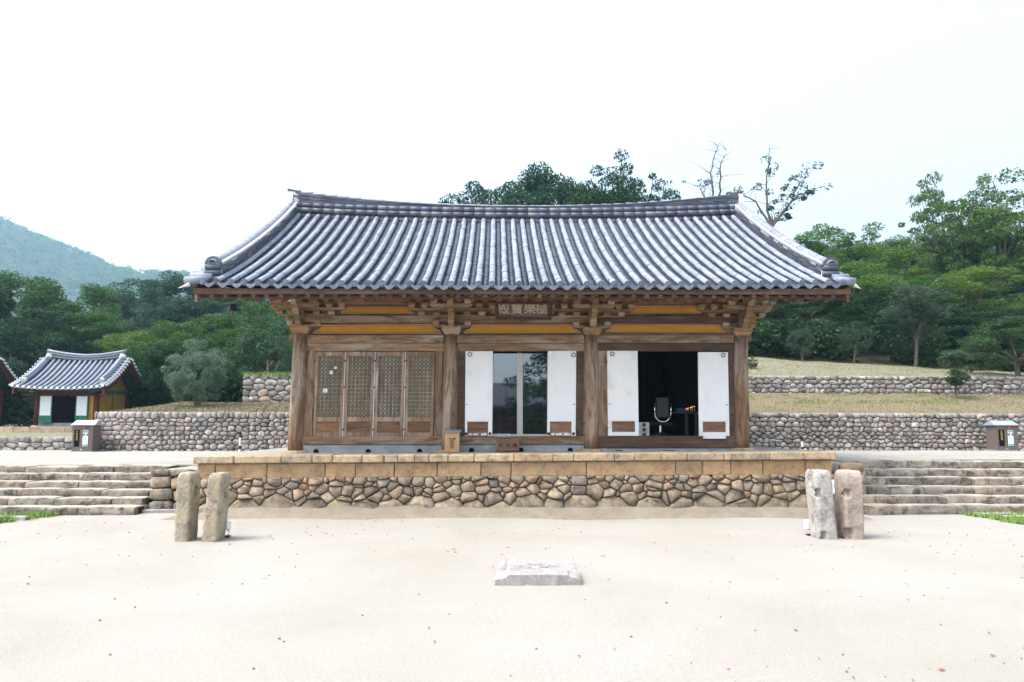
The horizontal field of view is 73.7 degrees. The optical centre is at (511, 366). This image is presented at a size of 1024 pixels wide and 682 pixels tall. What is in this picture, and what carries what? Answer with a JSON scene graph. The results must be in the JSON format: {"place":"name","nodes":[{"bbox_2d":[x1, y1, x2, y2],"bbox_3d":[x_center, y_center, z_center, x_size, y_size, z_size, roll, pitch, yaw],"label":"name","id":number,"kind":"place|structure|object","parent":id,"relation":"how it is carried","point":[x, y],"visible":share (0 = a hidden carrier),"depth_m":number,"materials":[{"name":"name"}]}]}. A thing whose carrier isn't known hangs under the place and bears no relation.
{"place":"outdoors","nodes":[
{"label":"outdoors","id":0,"kind":"place"},
{"bbox_2d":[0,432,72,436],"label":"shrine terrace","id":1,"kind":"structure","parent":0,"point":[8,434],"depth_m":29.20,"materials":[{"name":"beige stone"}]},
{"bbox_2d":[0,357,27,426],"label":"shrine hall","id":2,"kind":"structure","parent":1,"relation":"on","point":[7,377],"depth_m":36.15,"materials":[{"name":"wood"}]},
{"bbox_2d":[0,349,148,432],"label":"shrine hall","id":3,"kind":"structure","parent":1,"relation":"on","point":[79,387],"depth_m":34.12,"materials":[{"name":"tile"}]},
{"bbox_2d":[38,395,52,422],"bbox_3d":[-22.876,2.096,33.478,0.620,1.360,0.046,0,-5,-1],"label":"door leaf","id":4,"kind":"structure","parent":3,"relation":"in","point":[46,401],"depth_m":33.46,"materials":[{"name":"white paint"}]},
{"bbox_2d":[75,396,88,420],"bbox_3d":[-21.127,2.103,33.520,0.600,1.360,0.046,0,-5,-1],"label":"door leaf","id":5,"kind":"structure","parent":3,"relation":"in","point":[81,409],"depth_m":33.50,"materials":[{"name":"white paint"}]},
{"bbox_2d":[109,402,288,411],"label":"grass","id":6,"kind":"structure","parent":0,"point":[205,409],"depth_m":28.36,"materials":[{"name":"green plant"}]},
{"bbox_2d":[161,338,227,406],"bbox_3d":[-13.403,0.361,28.887,2.446,3.203,2.550,-2,-5,24],"label":"camellia tree","id":7,"kind":"object","parent":6,"relation":"on","point":[184,382],"visible":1,"depth_m":28.54,"materials":[{"name":"green plant"}]},
{"bbox_2d":[242,374,290,403],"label":"stone wall","id":8,"kind":"structure","parent":6,"relation":"on","point":[276,389],"depth_m":31.67,"materials":[{"name":"grey stone"}]},
{"bbox_2d":[111,401,289,412],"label":"dry grass","id":9,"kind":"structure","parent":0,"point":[212,407],"depth_m":27.67,"materials":[{"name":"plant"}]},
{"bbox_2d":[125,342,209,403],"bbox_3d":[-18.803,1.098,36.744,3.599,4.783,4.927,6,-8,-50],"label":"tree","id":10,"kind":"object","parent":9,"relation":"on","point":[157,356],"visible":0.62,"depth_m":36.06,"materials":[{"name":"green plant"}]},
{"bbox_2d":[0,225,967,426],"bbox_3d":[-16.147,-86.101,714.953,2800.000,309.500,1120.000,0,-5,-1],"label":"hills","id":11,"kind":"structure","parent":0,"point":[22,264],"depth_m":751.32,"materials":[{"name":"green plant"}]},
{"bbox_2d":[0,215,1023,315],"bbox_3d":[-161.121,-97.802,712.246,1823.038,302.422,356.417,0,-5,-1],"label":"hill forest","id":12,"kind":"object","parent":11,"relation":"on","point":[105,270],"visible":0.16,"depth_m":777.15,"materials":[{"name":"green plant"}]},
{"bbox_2d":[0,460,1023,681],"bbox_3d":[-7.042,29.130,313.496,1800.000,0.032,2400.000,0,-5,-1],"label":"ground","id":13,"kind":"structure","parent":0,"point":[191,623],"depth_m":6.68,"materials":[{"name":"beige sand"}]},
{"bbox_2d":[0,510,59,522],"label":"grass","id":14,"kind":"structure","parent":13,"relation":"on","point":[5,517],"depth_m":12.70,"materials":[{"name":"green plant"}]},
{"bbox_2d":[0,464,186,514],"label":"stone stairs","id":15,"kind":"structure","parent":13,"relation":"on","point":[94,490],"depth_m":14.01,"materials":[{"name":"grey stone"}]},
{"bbox_2d":[149,469,197,508],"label":"retaining wall","id":16,"kind":"structure","parent":13,"relation":"on","point":[163,483],"depth_m":13.68,"materials":[{"name":"stone"}]},
{"bbox_2d":[174,471,200,541],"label":"stone pillar","id":17,"kind":"structure","parent":13,"relation":"on","point":[187,503],"depth_m":10.21,"materials":[{"name":"stone"}]},
{"bbox_2d":[202,472,230,541],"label":"stone pillar","id":18,"kind":"structure","parent":13,"relation":"on","point":[216,513],"depth_m":10.18,"materials":[{"name":"stone"}]},
{"bbox_2d":[193,446,835,512],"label":"stone platform","id":19,"kind":"structure","parent":13,"relation":"on","point":[755,478],"depth_m":13.34,"materials":[{"name":"stone"}]},
{"bbox_2d":[443,429,460,451],"bbox_3d":[-1.267,1.572,14.507,0.370,0.486,0.290,0,-5,-1],"label":"wooden offering box","id":20,"kind":"object","parent":19,"relation":"on","point":[452,440],"visible":1,"depth_m":14.39,"materials":[{"name":"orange wood"}]},
{"bbox_2d":[496,439,518,451],"bbox_3d":[-0.095,1.667,14.479,0.494,0.274,0.305,0,-5,-1],"label":"brown offering box","id":21,"kind":"object","parent":19,"relation":"on","point":[507,444],"visible":1,"depth_m":14.33,"materials":[{"name":"brown wood"}]},
{"bbox_2d":[179,188,859,452],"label":"temple hall","id":22,"kind":"structure","parent":19,"relation":"on","point":[402,338],"depth_m":14.92,"materials":[{"name":"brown wood"}]},
{"bbox_2d":[312,352,344,435],"bbox_3d":[-3.989,0.590,14.817,0.675,1.837,0.062,0,-5,-1],"label":"lattice door","id":23,"kind":"structure","parent":22,"relation":"in","point":[329,367],"depth_m":14.82,"materials":[{"name":"brown wood"}]},
{"bbox_2d":[342,352,374,435],"bbox_3d":[-3.338,0.592,14.832,0.663,1.842,0.062,0,-5,-1],"label":"lattice door","id":24,"kind":"structure","parent":22,"relation":"in","point":[359,372],"depth_m":14.83,"materials":[{"name":"brown wood"}]},
{"bbox_2d":[372,352,404,435],"bbox_3d":[-2.684,0.593,14.848,0.675,1.844,0.062,0,-5,-1],"label":"lattice door","id":25,"kind":"structure","parent":22,"relation":"in","point":[389,369],"depth_m":14.85,"materials":[{"name":"brown wood"}]},
{"bbox_2d":[403,352,434,435],"bbox_3d":[-2.021,0.592,14.864,0.669,1.843,0.062,0,-5,-1],"label":"lattice door","id":26,"kind":"structure","parent":22,"relation":"in","point":[419,366],"depth_m":14.86,"materials":[{"name":"brown wood"}]},
{"bbox_2d":[464,351,492,435],"bbox_3d":[-0.729,0.582,14.851,0.616,1.851,0.063,0,-5,-1],"label":"white door","id":27,"kind":"structure","parent":22,"relation":"in","point":[478,364],"depth_m":14.84,"materials":[{"name":"paper"}]},
{"bbox_2d":[493,377,546,433],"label":"glass doors","id":28,"kind":"object","parent":22,"relation":"hanging from","point":[505,397],"visible":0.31,"depth_m":17.91,"materials":[{"name":"clear glass"}]},
{"bbox_2d":[492,351,547,435],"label":"glass doors","id":29,"kind":"structure","parent":22,"relation":"in","point":[519,353],"depth_m":14.95,"materials":[{"name":"white"}]},
{"bbox_2d":[499,418,546,433],"bbox_3d":[0.268,1.505,16.965,1.200,0.440,0.400,0,-5,-1],"label":"altar table","id":30,"kind":"object","parent":22,"relation":"on","point":[545,425],"visible":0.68,"depth_m":16.78,"materials":[{"name":"brown wood"}]},
{"bbox_2d":[495,302,552,319],"bbox_3d":[0.250,-1.190,14.660,1.241,0.384,0.060,0,-5,-1],"label":"signboard","id":31,"kind":"object","parent":22,"relation":"attached to","point":[523,310],"visible":1,"depth_m":14.65,"materials":[{"name":"brown wood"}]},
{"bbox_2d":[547,351,576,435],"bbox_3d":[1.095,0.581,14.895,0.658,1.862,0.063,0,-5,-1],"label":"white door","id":32,"kind":"structure","parent":22,"relation":"in","point":[561,395],"depth_m":14.89,"materials":[{"name":"paper"}]},
{"bbox_2d":[606,351,638,435],"bbox_3d":[2.411,0.576,14.908,0.695,1.858,0.063,0,-5,-1],"label":"white door","id":33,"kind":"structure","parent":22,"relation":"in","point":[622,366],"depth_m":14.90,"materials":[{"name":"paper"}]},
{"bbox_2d":[649,397,671,435],"bbox_3d":[3.425,1.171,15.775,0.552,0.913,0.564,0,-5,-1],"label":"office chair","id":34,"kind":"object","parent":22,"relation":"on","point":[661,407],"visible":0.86,"depth_m":15.56,"materials":[{"name":"black metal"}]},
{"bbox_2d":[669,412,697,435],"bbox_3d":[4.577,1.458,17.325,1.042,0.615,0.700,0,-5,-1],"label":"reception table","id":35,"kind":"object","parent":22,"relation":"on","point":[695,423],"visible":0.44,"depth_m":17.02,"materials":[{"name":"black wood"}]},
{"bbox_2d":[698,352,729,435],"bbox_3d":[4.412,0.594,14.925,0.696,1.837,0.063,0,-5,-1],"label":"white door","id":36,"kind":"structure","parent":22,"relation":"in","point":[713,385],"depth_m":14.91,"materials":[{"name":"paper"}]},
{"bbox_2d":[5,506,1023,681],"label":"pebbles","id":37,"kind":"object","parent":13,"relation":"on","point":[510,675],"visible":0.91,"depth_m":12.10,"materials":[{"name":"stone"}]},
{"bbox_2d":[161,504,870,519],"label":"sand bank","id":38,"kind":"structure","parent":13,"relation":"on","point":[354,513],"depth_m":13.00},
{"bbox_2d":[495,559,580,585],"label":"worship slab","id":39,"kind":"structure","parent":13,"relation":"on","point":[516,572],"depth_m":7.46,"materials":[{"name":"stone"}]},
{"bbox_2d":[805,469,837,539],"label":"stone pillar","id":40,"kind":"structure","parent":13,"relation":"on","point":[820,501],"depth_m":10.47,"materials":[{"name":"stone"}]},
{"bbox_2d":[831,463,866,494],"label":"retaining wall","id":41,"kind":"structure","parent":13,"relation":"on","point":[852,466],"depth_m":14.03,"materials":[{"name":"stone"}]},
{"bbox_2d":[834,469,864,539],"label":"stone pillar","id":42,"kind":"structure","parent":13,"relation":"on","point":[849,503],"depth_m":10.48,"materials":[{"name":"beige stone"}]},
{"bbox_2d":[838,459,1023,514],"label":"stone stairs","id":43,"kind":"structure","parent":13,"relation":"on","point":[911,487],"depth_m":14.28,"materials":[{"name":"grey stone"}]},
{"bbox_2d":[0,450,1023,464],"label":"court","id":44,"kind":"object","parent":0,"point":[37,457],"visible":0.27,"depth_m":19.43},
{"bbox_2d":[0,437,71,449],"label":"stone wall","id":45,"kind":"structure","parent":44,"relation":"on","point":[35,443],"depth_m":25.82,"materials":[{"name":"grey stone"}]},
{"bbox_2d":[70,420,102,451],"bbox_3d":[-15.224,2.531,24.431,0.853,1.218,0.640,0,-5,-1],"label":"donation cabinet","id":46,"kind":"object","parent":44,"relation":"on","point":[86,435],"visible":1,"depth_m":24.20,"materials":[{"name":"grey paint"}]},
{"bbox_2d":[94,412,288,450],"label":"stone wall","id":47,"kind":"structure","parent":44,"relation":"on","point":[169,431],"depth_m":25.02,"materials":[{"name":"grey stone"}]},
{"bbox_2d":[749,413,1023,450],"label":"stone wall","id":48,"kind":"structure","parent":44,"relation":"on","point":[878,431],"depth_m":23.71,"materials":[{"name":"stone"}]},
{"bbox_2d":[984,421,1019,450],"bbox_3d":[16.544,2.383,23.057,0.864,1.110,0.640,0,-5,-1],"label":"donation cabinet","id":49,"kind":"object","parent":44,"relation":"on","point":[1001,435],"visible":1,"depth_m":22.83,"materials":[{"name":"grey paint"}]},
{"bbox_2d":[0,0,1023,300],"label":"sky","id":50,"kind":"structure","parent":0,"point":[139,134],"materials":[{"name":"white"}]},
{"bbox_2d":[1,251,1023,423],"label":"forest hillside","id":51,"kind":"structure","parent":0,"point":[868,357],"depth_m":39.78,"materials":[{"name":"green plant"}]},
{"bbox_2d":[0,280,22,325],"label":"tree","id":52,"kind":"object","parent":51,"relation":"on","point":[10,303],"visible":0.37,"depth_m":53.61,"materials":[{"name":"green plant"}]},
{"bbox_2d":[6,360,29,378],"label":"tree","id":53,"kind":"object","parent":51,"relation":"on","point":[19,371],"visible":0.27,"depth_m":41.96,"materials":[{"name":"green plant"}]},
{"bbox_2d":[0,322,61,370],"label":"tree","id":54,"kind":"object","parent":51,"relation":"on","point":[24,344],"visible":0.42,"depth_m":44.87,"materials":[{"name":"green plant"}]},
{"bbox_2d":[0,269,83,362],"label":"tree","id":55,"kind":"object","parent":51,"relation":"on","point":[8,281],"visible":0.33,"depth_m":53.68,"materials":[{"name":"green plant"}]},
{"bbox_2d":[0,307,110,371],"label":"tree","id":56,"kind":"object","parent":51,"relation":"on","point":[37,333],"visible":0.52,"depth_m":46.56,"materials":[{"name":"green plant"}]},
{"bbox_2d":[19,282,121,350],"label":"tree","id":57,"kind":"object","parent":51,"relation":"on","point":[92,297],"visible":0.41,"depth_m":55.38,"materials":[{"name":"green plant"}]},
{"bbox_2d":[44,309,145,361],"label":"tree","id":58,"kind":"object","parent":51,"relation":"on","point":[103,320],"visible":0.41,"depth_m":48.72,"materials":[{"name":"green plant"}]},
{"bbox_2d":[94,330,174,396],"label":"tree","id":59,"kind":"object","parent":51,"relation":"on","point":[108,343],"visible":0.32,"depth_m":40.52,"materials":[{"name":"green plant"}]},
{"bbox_2d":[97,277,189,330],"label":"tree","id":60,"kind":"object","parent":51,"relation":"on","point":[126,304],"visible":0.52,"depth_m":74.65,"materials":[{"name":"green plant"}]},
{"bbox_2d":[129,376,184,408],"bbox_3d":[-20.423,1.941,38.232,4.829,3.083,4.580,4,-6,-37],"label":"tree","id":61,"kind":"object","parent":51,"relation":"on","point":[132,401],"visible":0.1,"depth_m":37.40,"materials":[{"name":"green plant"}]},
{"bbox_2d":[117,295,217,355],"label":"tree","id":62,"kind":"object","parent":51,"relation":"on","point":[183,304],"visible":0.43,"depth_m":67.56,"materials":[{"name":"green plant"}]},
{"bbox_2d":[119,319,226,405],"bbox_3d":[-19.486,0.572,39.648,6.638,6.563,6.068,2,-5,-23],"label":"tree","id":63,"kind":"object","parent":51,"relation":"on","point":[180,332],"visible":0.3,"depth_m":39.05,"materials":[{"name":"green plant"}]},
{"bbox_2d":[145,270,225,324],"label":"tree","id":64,"kind":"object","parent":51,"relation":"on","point":[177,281],"visible":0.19,"depth_m":76.07,"materials":[{"name":"green plant"}]},
{"bbox_2d":[156,295,271,347],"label":"tree","id":65,"kind":"object","parent":51,"relation":"on","point":[219,306],"visible":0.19,"depth_m":68.37,"materials":[{"name":"green plant"}]},
{"bbox_2d":[169,312,270,379],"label":"tree","id":66,"kind":"object","parent":51,"relation":"on","point":[220,336],"visible":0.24,"depth_m":41.01,"materials":[{"name":"green plant"}]},
{"bbox_2d":[196,348,285,402],"bbox_3d":[-15.700,1.144,39.818,5.557,4.725,6.812,1,-5,-6],"label":"tree","id":67,"kind":"object","parent":51,"relation":"on","point":[264,366],"visible":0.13,"depth_m":38.48,"materials":[{"name":"green plant"}]},
{"bbox_2d":[213,314,292,385],"bbox_3d":[-12.320,-0.432,34.755,5.034,4.755,4.599,3,-6,-33],"label":"tree","id":68,"kind":"object","parent":51,"relation":"on","point":[262,342],"visible":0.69,"depth_m":33.86,"materials":[{"name":"green plant"}]},
{"bbox_2d":[221,299,284,346],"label":"tree","id":69,"kind":"object","parent":51,"relation":"on","point":[237,302],"visible":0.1,"depth_m":57.45,"materials":[{"name":"green plant"}]},
{"bbox_2d":[237,301,294,363],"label":"tree","id":70,"kind":"object","parent":51,"relation":"on","point":[255,307],"visible":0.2,"depth_m":49.64,"materials":[{"name":"green plant"}]},
{"bbox_2d":[438,180,522,204],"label":"tree","id":71,"kind":"object","parent":51,"relation":"on","point":[481,198],"visible":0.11,"depth_m":45.65,"materials":[{"name":"green plant"}]},
{"bbox_2d":[0,290,1023,426],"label":"undergrowth","id":72,"kind":"object","parent":51,"relation":"on","point":[19,406],"visible":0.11,"depth_m":38.98,"materials":[{"name":"green plant"}]},
{"bbox_2d":[493,161,593,204],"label":"tree","id":73,"kind":"object","parent":51,"relation":"on","point":[544,189],"visible":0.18,"depth_m":46.06,"materials":[{"name":"green plant"}]},
{"bbox_2d":[555,176,577,203],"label":"tree","id":74,"kind":"object","parent":51,"relation":"on","point":[563,195],"visible":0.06,"depth_m":48.66,"materials":[{"name":"green plant"}]},
{"bbox_2d":[566,179,631,204],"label":"tree","id":75,"kind":"object","parent":51,"relation":"on","point":[599,195],"visible":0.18,"depth_m":43.27,"materials":[{"name":"green plant"}]},
{"bbox_2d":[589,148,681,202],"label":"tree","id":76,"kind":"object","parent":51,"relation":"on","point":[629,186],"visible":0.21,"depth_m":44.34,"materials":[{"name":"green plant"}]},
{"bbox_2d":[651,177,679,199],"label":"tree","id":77,"kind":"object","parent":51,"relation":"on","point":[657,186],"visible":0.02,"depth_m":47.87,"materials":[{"name":"green plant"}]},
{"bbox_2d":[683,140,742,196],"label":"gaunt tree","id":78,"kind":"object","parent":51,"relation":"on","point":[710,181],"visible":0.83,"depth_m":45.52,"materials":[{"name":"brown plant"}]},
{"bbox_2d":[726,146,832,325],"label":"gaunt tree","id":79,"kind":"object","parent":51,"relation":"on","point":[772,222],"visible":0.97,"depth_m":43.44,"materials":[{"name":"green plant"}]},
{"bbox_2d":[754,300,821,330],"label":"tree","id":80,"kind":"object","parent":51,"relation":"on","point":[782,313],"visible":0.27,"depth_m":42.08,"materials":[{"name":"green plant"}]},
{"bbox_2d":[769,291,861,327],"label":"tree","id":81,"kind":"object","parent":51,"relation":"on","point":[833,303],"visible":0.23,"depth_m":48.01,"materials":[{"name":"green plant"}]},
{"bbox_2d":[799,321,889,342],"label":"tree","id":82,"kind":"object","parent":51,"relation":"on","point":[879,327],"visible":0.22,"depth_m":41.51,"materials":[{"name":"green plant"}]},
{"bbox_2d":[793,221,913,279],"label":"tree","id":83,"kind":"object","parent":51,"relation":"on","point":[897,257],"visible":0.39,"depth_m":56.73,"materials":[{"name":"green plant"}]},
{"bbox_2d":[797,260,913,320],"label":"tree","id":84,"kind":"object","parent":51,"relation":"on","point":[873,279],"visible":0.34,"depth_m":48.65,"materials":[{"name":"green plant"}]},
{"bbox_2d":[825,287,904,331],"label":"tree","id":85,"kind":"object","parent":51,"relation":"on","point":[855,312],"visible":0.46,"depth_m":44.13,"materials":[{"name":"green plant"}]},
{"bbox_2d":[835,241,920,271],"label":"tree","id":86,"kind":"object","parent":51,"relation":"on","point":[913,262],"visible":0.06,"depth_m":73.06,"materials":[{"name":"green plant"}]},
{"bbox_2d":[849,268,939,313],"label":"tree","id":87,"kind":"object","parent":51,"relation":"on","point":[902,275],"visible":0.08,"depth_m":50.77,"materials":[{"name":"green plant"}]},
{"bbox_2d":[863,234,944,287],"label":"tree","id":88,"kind":"object","parent":51,"relation":"on","point":[901,241],"visible":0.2,"depth_m":66.44,"materials":[{"name":"green plant"}]},
{"bbox_2d":[846,278,984,329],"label":"tree","id":89,"kind":"object","parent":51,"relation":"on","point":[923,283],"visible":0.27,"depth_m":46.39,"materials":[{"name":"green plant"}]},
{"bbox_2d":[868,301,991,342],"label":"tree","id":90,"kind":"object","parent":51,"relation":"on","point":[948,321],"visible":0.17,"depth_m":43.98,"materials":[{"name":"green plant"}]},
{"bbox_2d":[872,262,992,292],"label":"tree","id":91,"kind":"object","parent":51,"relation":"on","point":[911,271],"visible":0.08,"depth_m":59.81,"materials":[{"name":"green plant"}]},
{"bbox_2d":[903,326,989,351],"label":"tree","id":92,"kind":"object","parent":51,"relation":"on","point":[961,331],"visible":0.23,"depth_m":41.24,"materials":[{"name":"green plant"}]},
{"bbox_2d":[897,171,1006,279],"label":"tree","id":93,"kind":"object","parent":51,"relation":"on","point":[930,194],"visible":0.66,"depth_m":53.16,"materials":[{"name":"green plant"}]},
{"bbox_2d":[907,166,1023,304],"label":"tree","id":94,"kind":"object","parent":51,"relation":"on","point":[998,227],"visible":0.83,"depth_m":50.01,"materials":[{"name":"green plant"}]},
{"bbox_2d":[909,265,1023,328],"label":"tree","id":95,"kind":"object","parent":51,"relation":"on","point":[958,279],"visible":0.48,"depth_m":46.03,"materials":[{"name":"green plant"}]},
{"bbox_2d":[915,208,1023,299],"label":"tree","id":96,"kind":"object","parent":51,"relation":"on","point":[952,263],"visible":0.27,"depth_m":51.88,"materials":[{"name":"green plant"}]},
{"bbox_2d":[935,307,1023,349],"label":"tree","id":97,"kind":"object","parent":51,"relation":"on","point":[997,313],"visible":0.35,"depth_m":41.09,"materials":[{"name":"green plant"}]},
{"bbox_2d":[966,283,1023,321],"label":"tree","id":98,"kind":"object","parent":51,"relation":"on","point":[1012,293],"visible":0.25,"depth_m":48.97,"materials":[{"name":"green plant"}]},
{"bbox_2d":[748,357,1023,376],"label":"terrace","id":99,"kind":"structure","parent":0,"point":[783,370],"depth_m":31.33,"materials":[{"name":"beige plant"}]},
{"bbox_2d":[784,328,814,360],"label":"camellia tree","id":100,"kind":"object","parent":99,"relation":"on","point":[796,335],"visible":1,"depth_m":37.39,"materials":[{"name":"green plant"}]},
{"bbox_2d":[837,321,873,362],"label":"camellia tree","id":101,"kind":"object","parent":99,"relation":"on","point":[857,346],"visible":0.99,"depth_m":37.68,"materials":[{"name":"green plant"}]},
{"bbox_2d":[873,278,961,366],"bbox_3d":[22.062,-2.214,36.887,3.994,4.758,5.012,0,-5,4],"label":"slender tree","id":102,"kind":"object","parent":99,"relation":"on","point":[919,308],"visible":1,"depth_m":36.78,"materials":[{"name":"green plant"}]},
{"bbox_2d":[950,315,1023,375],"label":"tree","id":103,"kind":"object","parent":99,"relation":"on","point":[1004,328],"visible":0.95,"depth_m":29.38,"materials":[{"name":"green plant"}]},
{"bbox_2d":[749,392,1023,413],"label":"terrace","id":104,"kind":"structure","parent":0,"point":[895,406],"depth_m":25.72,"materials":[{"name":"beige plant"}]},
{"bbox_2d":[749,376,1023,394],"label":"stone wall","id":105,"kind":"structure","parent":104,"relation":"on","point":[873,384],"depth_m":28.33,"materials":[{"name":"stone"}]},
{"bbox_2d":[936,350,972,398],"bbox_3d":[17.669,0.332,27.366,1.237,2.095,1.416,0,-5,-1],"label":"clipped tree","id":106,"kind":"object","parent":104,"relation":"on","point":[957,378],"visible":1,"depth_m":27.14,"materials":[{"name":"green plant"}]},
{"bbox_2d":[749,392,1023,404],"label":"grass","id":107,"kind":"structure","parent":0,"point":[933,402],"depth_m":26.66,"materials":[{"name":"plant"}]},
{"bbox_2d":[962,510,1023,524],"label":"grass","id":108,"kind":"structure","parent":0,"point":[1013,519],"depth_m":12.82,"materials":[{"name":"green plant"}]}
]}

